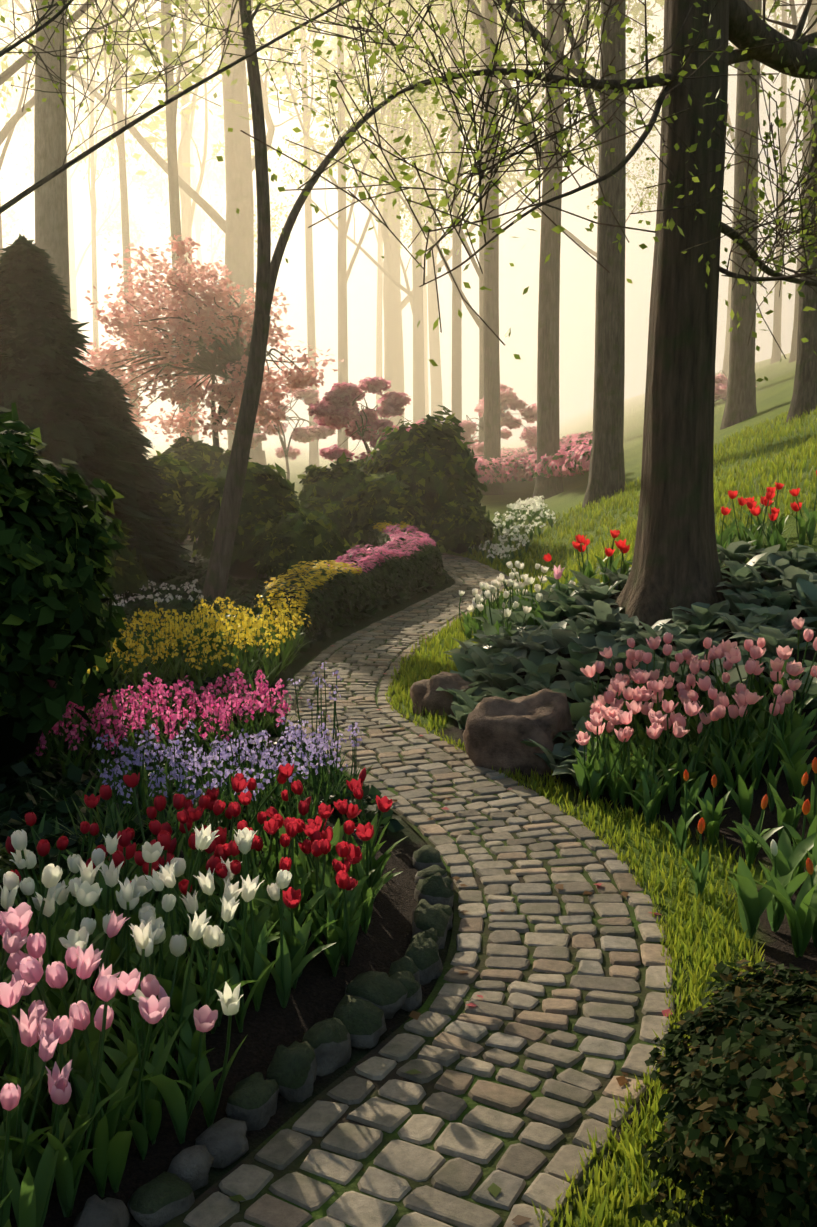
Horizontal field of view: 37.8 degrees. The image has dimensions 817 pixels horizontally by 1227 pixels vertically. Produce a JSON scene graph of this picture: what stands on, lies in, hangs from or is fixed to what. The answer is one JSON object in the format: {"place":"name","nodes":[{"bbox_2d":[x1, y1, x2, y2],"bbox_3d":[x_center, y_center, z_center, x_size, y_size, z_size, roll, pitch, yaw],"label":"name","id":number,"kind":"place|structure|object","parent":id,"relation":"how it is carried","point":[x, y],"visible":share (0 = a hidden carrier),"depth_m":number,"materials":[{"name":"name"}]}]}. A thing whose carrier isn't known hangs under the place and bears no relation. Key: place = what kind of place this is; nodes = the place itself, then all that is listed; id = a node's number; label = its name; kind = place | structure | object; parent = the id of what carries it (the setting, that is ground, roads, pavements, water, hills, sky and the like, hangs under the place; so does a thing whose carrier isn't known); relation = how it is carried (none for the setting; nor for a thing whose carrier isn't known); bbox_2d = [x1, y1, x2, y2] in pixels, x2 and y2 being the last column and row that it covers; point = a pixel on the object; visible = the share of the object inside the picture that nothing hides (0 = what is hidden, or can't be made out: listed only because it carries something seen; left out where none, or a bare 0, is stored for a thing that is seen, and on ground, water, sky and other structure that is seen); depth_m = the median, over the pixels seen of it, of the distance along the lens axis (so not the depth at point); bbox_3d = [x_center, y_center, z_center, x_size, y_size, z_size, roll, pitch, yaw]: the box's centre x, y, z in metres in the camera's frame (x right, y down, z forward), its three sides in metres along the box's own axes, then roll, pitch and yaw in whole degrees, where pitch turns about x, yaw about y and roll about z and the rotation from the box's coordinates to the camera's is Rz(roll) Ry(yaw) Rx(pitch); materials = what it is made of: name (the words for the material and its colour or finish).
{"place":"outdoors","nodes":[
{"label":"outdoors","id":0,"kind":"place"},
{"bbox_2d":[0,0,475,213],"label":"overhanging branch","id":1,"kind":"object","parent":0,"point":[35,186],"depth_m":8.83,"materials":[{"name":"green plant"}]},
{"bbox_2d":[0,353,816,1226],"bbox_3d":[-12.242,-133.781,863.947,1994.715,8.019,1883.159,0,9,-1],"label":"ground","id":2,"kind":"structure","parent":0,"point":[316,993],"depth_m":4.91,"materials":[{"name":"green plant"}]},
{"bbox_2d":[0,0,88,261],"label":"tree","id":3,"kind":"object","parent":2,"relation":"on","point":[8,116],"depth_m":31.32,"materials":[{"name":"grey plant"}]},
{"bbox_2d":[34,0,70,322],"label":"tree","id":4,"kind":"object","parent":2,"relation":"on","point":[40,240],"depth_m":22.41,"materials":[{"name":"brown plant"}]},
{"bbox_2d":[0,0,150,368],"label":"tree","id":5,"kind":"object","parent":2,"relation":"on","point":[92,202],"depth_m":44.34,"materials":[{"name":"grey plant"}]},
{"bbox_2d":[0,0,168,361],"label":"tree","id":6,"kind":"object","parent":2,"relation":"on","point":[68,198],"depth_m":71.13,"materials":[{"name":"grey plant"}]},
{"bbox_2d":[0,0,195,184],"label":"tree","id":7,"kind":"object","parent":2,"relation":"on","point":[68,79],"depth_m":63.94,"materials":[{"name":"grey plant"}]},
{"bbox_2d":[70,0,138,422],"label":"tree","id":8,"kind":"object","parent":2,"relation":"on","point":[122,184],"depth_m":35.44,"materials":[{"name":"grey plant"}]},
{"bbox_2d":[0,0,254,145],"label":"tree","id":9,"kind":"object","parent":2,"relation":"on","point":[23,62],"depth_m":28.32,"materials":[{"name":"grey plant"}]},
{"bbox_2d":[0,670,305,906],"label":"plants","id":10,"kind":"object","parent":2,"relation":"on","point":[6,864],"visible":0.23,"depth_m":5.58,"materials":[{"name":"plant"}]},
{"bbox_2d":[71,2,284,446],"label":"tree","id":11,"kind":"object","parent":2,"relation":"on","point":[190,162],"depth_m":82.31,"materials":[{"name":"grey plant"}]},
{"bbox_2d":[161,0,238,437],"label":"tree","id":12,"kind":"object","parent":2,"relation":"on","point":[173,177],"depth_m":30.18,"materials":[{"name":"grey plant"}]},
{"bbox_2d":[0,763,405,1226],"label":"tulip bed","id":13,"kind":"object","parent":2,"relation":"on","point":[131,951],"visible":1,"depth_m":3.48,"materials":[{"name":"multicoloured plant"}]},
{"bbox_2d":[75,235,343,446],"bbox_3d":[-4.781,-5.291,26.311,5.452,5.734,5.006,-6,11,-36],"label":"japanese maple tree","id":14,"kind":"object","parent":2,"relation":"on","point":[207,316],"depth_m":25.41,"materials":[{"name":"pink plant"}]},
{"bbox_2d":[0,0,422,468],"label":"tree","id":15,"kind":"object","parent":2,"relation":"on","point":[227,105],"depth_m":34.45,"materials":[{"name":"grey plant"}]},
{"bbox_2d":[0,549,451,938],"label":"ground cover","id":16,"kind":"object","parent":2,"relation":"on","point":[14,796],"visible":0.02,"depth_m":6.35,"materials":[{"name":"plant"}]},
{"bbox_2d":[0,233,496,600],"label":"bushes","id":17,"kind":"object","parent":2,"relation":"on","point":[22,273],"depth_m":15.93,"materials":[{"name":"green plant"}]},
{"bbox_2d":[160,0,353,441],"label":"tree","id":18,"kind":"object","parent":2,"relation":"on","point":[190,136],"depth_m":43.71,"materials":[{"name":"grey plant"}]},
{"bbox_2d":[73,845,453,1226],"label":"edge rocks","id":19,"kind":"object","parent":2,"relation":"on","point":[370,1002],"visible":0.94,"depth_m":3.46,"materials":[{"name":"grey stone"}]},
{"bbox_2d":[16,495,557,854],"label":"flowers","id":20,"kind":"object","parent":2,"relation":"on","point":[212,645],"visible":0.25,"depth_m":7.02,"materials":[{"name":"multicoloured plant"}]},
{"bbox_2d":[251,386,335,480],"bbox_3d":[-3.210,-4.848,32.744,2.626,2.967,2.086,2,9,15],"label":"ornamental tree","id":21,"kind":"object","parent":2,"relation":"on","point":[300,394],"depth_m":32.32,"materials":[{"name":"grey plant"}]},
{"bbox_2d":[299,0,320,465],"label":"tree","id":22,"kind":"object","parent":2,"relation":"on","point":[309,230],"depth_m":43.09,"materials":[{"name":"grey plant"}]},
{"bbox_2d":[200,0,482,599],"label":"leaning tree","id":23,"kind":"object","parent":2,"relation":"on","point":[222,562],"depth_m":13.06,"materials":[{"name":"brown plant"}]},
{"bbox_2d":[255,520,443,640],"bbox_3d":[-0.351,-0.544,14.166,1.414,0.737,7.885,1,9,6],"label":"flowering hedge","id":24,"kind":"object","parent":2,"relation":"on","point":[345,599],"depth_m":12.19,"materials":[{"name":"green plant"}]},
{"bbox_2d":[307,376,424,461],"bbox_3d":[-0.771,-3.833,26.584,2.906,2.789,2.601,0,9,-1],"label":"ornamental tree","id":25,"kind":"object","parent":2,"relation":"on","point":[353,411],"depth_m":25.91,"materials":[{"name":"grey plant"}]},
{"bbox_2d":[266,0,479,460],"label":"tree","id":26,"kind":"object","parent":2,"relation":"on","point":[342,344],"depth_m":38.95,"materials":[{"name":"grey plant"}]},
{"bbox_2d":[311,0,449,450],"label":"tree","id":27,"kind":"object","parent":2,"relation":"on","point":[381,286],"depth_m":53.90,"materials":[{"name":"grey plant"}]},
{"bbox_2d":[254,1,525,422],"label":"leafy tree","id":28,"kind":"object","parent":2,"relation":"on","point":[421,336],"depth_m":43.45,"materials":[{"name":"grey plant"}]},
{"bbox_2d":[167,0,631,507],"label":"tree","id":29,"kind":"object","parent":2,"relation":"on","point":[611,329],"depth_m":17.93,"materials":[{"name":"brown plant"}]},
{"bbox_2d":[336,23,472,417],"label":"tree","id":30,"kind":"object","parent":2,"relation":"on","point":[425,349],"depth_m":61.54,"materials":[{"name":"grey plant"}]},
{"bbox_2d":[0,402,816,1226],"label":"shrubs","id":31,"kind":"object","parent":2,"relation":"on","point":[738,1080],"visible":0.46,"depth_m":5.43,"materials":[{"name":"green plant"}]},
{"bbox_2d":[163,537,681,1226],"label":"path setts","id":32,"kind":"structure","parent":2,"relation":"on","point":[465,1141],"depth_m":3.88,"materials":[{"name":"stone"}]},
{"bbox_2d":[229,616,671,1224],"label":"fallen leaves on path","id":33,"kind":"object","parent":32,"relation":"on","point":[495,1188],"visible":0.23,"depth_m":3.86,"materials":[{"name":"brown plant"}]},
{"bbox_2d":[196,0,663,426],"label":"tree","id":34,"kind":"object","parent":2,"relation":"on","point":[392,219],"depth_m":44.17,"materials":[{"name":"grey plant"}]},
{"bbox_2d":[270,1,593,444],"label":"shade tree","id":35,"kind":"object","parent":2,"relation":"on","point":[437,333],"depth_m":50.44,"materials":[{"name":"plant"}]},
{"bbox_2d":[413,41,541,226],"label":"tree","id":36,"kind":"object","parent":2,"relation":"on","point":[505,123],"depth_m":72.99,"materials":[{"name":"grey plant"}]},
{"bbox_2d":[424,0,542,420],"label":"tree","id":37,"kind":"object","parent":2,"relation":"on","point":[455,330],"depth_m":37.01,"materials":[{"name":"brown plant"}]},
{"bbox_2d":[312,0,657,452],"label":"leafy tree","id":38,"kind":"object","parent":2,"relation":"on","point":[401,209],"depth_m":32.27,"materials":[{"name":"green plant"}]},
{"bbox_2d":[410,671,573,775],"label":"boulders","id":39,"kind":"object","parent":2,"relation":"on","point":[515,721],"depth_m":6.73,"materials":[{"name":"grey stone"}]},
{"bbox_2d":[482,0,503,494],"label":"tree","id":40,"kind":"object","parent":2,"relation":"on","point":[491,386],"depth_m":27.59,"materials":[{"name":"brown plant"}]},
{"bbox_2d":[450,384,536,453],"bbox_3d":[2.261,-4.500,30.653,2.760,2.811,2.084,0,9,-1],"label":"ornamental tree","id":41,"kind":"object","parent":2,"relation":"on","point":[531,441],"depth_m":30.08,"materials":[{"name":"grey plant"}]},
{"bbox_2d":[216,0,816,630],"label":"tree","id":42,"kind":"object","parent":2,"relation":"on","point":[668,554],"depth_m":7.52,"materials":[{"name":"brown plant"}]},
{"bbox_2d":[393,0,663,255],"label":"leafy tree","id":43,"kind":"object","parent":2,"relation":"on","point":[649,172],"depth_m":38.15,"materials":[{"name":"green plant"}]},
{"bbox_2d":[469,0,592,499],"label":"tree","id":44,"kind":"object","parent":2,"relation":"on","point":[556,488],"depth_m":24.09,"materials":[{"name":"brown plant"}]},
{"bbox_2d":[471,431,592,484],"bbox_3d":[3.152,-4.452,32.967,3.716,1.215,26.236,1,9,4],"label":"flowering hedge","id":45,"kind":"object","parent":2,"relation":"on","point":[558,458],"depth_m":25.43,"materials":[{"name":"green plant"}]},
{"bbox_2d":[529,0,599,181],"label":"tree","id":46,"kind":"object","parent":2,"relation":"on","point":[568,50],"depth_m":66.59,"materials":[{"name":"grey plant"}]},
{"bbox_2d":[385,405,816,1226],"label":"grass","id":47,"kind":"structure","parent":2,"relation":"on","point":[437,661],"depth_m":5.60,"materials":[{"name":"green plant"}]},
{"bbox_2d":[435,540,816,786],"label":"bed foliage","id":48,"kind":"object","parent":2,"relation":"on","point":[763,609],"depth_m":7.72,"materials":[{"name":"green plant"}]},
{"bbox_2d":[459,470,816,956],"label":"tulips","id":49,"kind":"object","parent":2,"relation":"on","point":[659,752],"visible":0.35,"depth_m":5.96,"materials":[{"name":"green plant"}]},
{"bbox_2d":[635,0,805,375],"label":"tree","id":50,"kind":"object","parent":2,"relation":"on","point":[728,306],"depth_m":47.32,"materials":[{"name":"brown plant"}]},
{"bbox_2d":[715,370,756,401],"bbox_3d":[7.650,-5.718,30.590,2.167,1.057,2.102,7,11,40],"label":"pink flowering shrub","id":51,"kind":"object","parent":2,"relation":"on","point":[718,391],"depth_m":29.67,"materials":[{"name":"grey plant"}]},
{"bbox_2d":[720,0,761,429],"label":"tree","id":52,"kind":"object","parent":2,"relation":"on","point":[743,391],"depth_m":21.56,"materials":[{"name":"brown plant"}]},
{"bbox_2d":[762,0,816,363],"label":"tree","id":53,"kind":"object","parent":2,"relation":"on","point":[780,196],"depth_m":42.97,"materials":[{"name":"brown plant"}]},
{"bbox_2d":[789,0,812,100],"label":"leafy tree","id":54,"kind":"object","parent":2,"relation":"on","point":[795,21],"depth_m":30.35,"materials":[{"name":"grey plant"}]},
{"bbox_2d":[786,79,816,421],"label":"leafy tree","id":55,"kind":"object","parent":2,"relation":"on","point":[807,387],"depth_m":16.97,"materials":[{"name":"brown plant"}]},
{"bbox_2d":[788,0,816,362],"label":"tree","id":56,"kind":"object","parent":2,"relation":"on","point":[811,12],"depth_m":34.73,"materials":[{"name":"brown plant"}]},
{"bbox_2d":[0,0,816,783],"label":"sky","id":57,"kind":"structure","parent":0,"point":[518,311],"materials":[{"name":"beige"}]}
]}

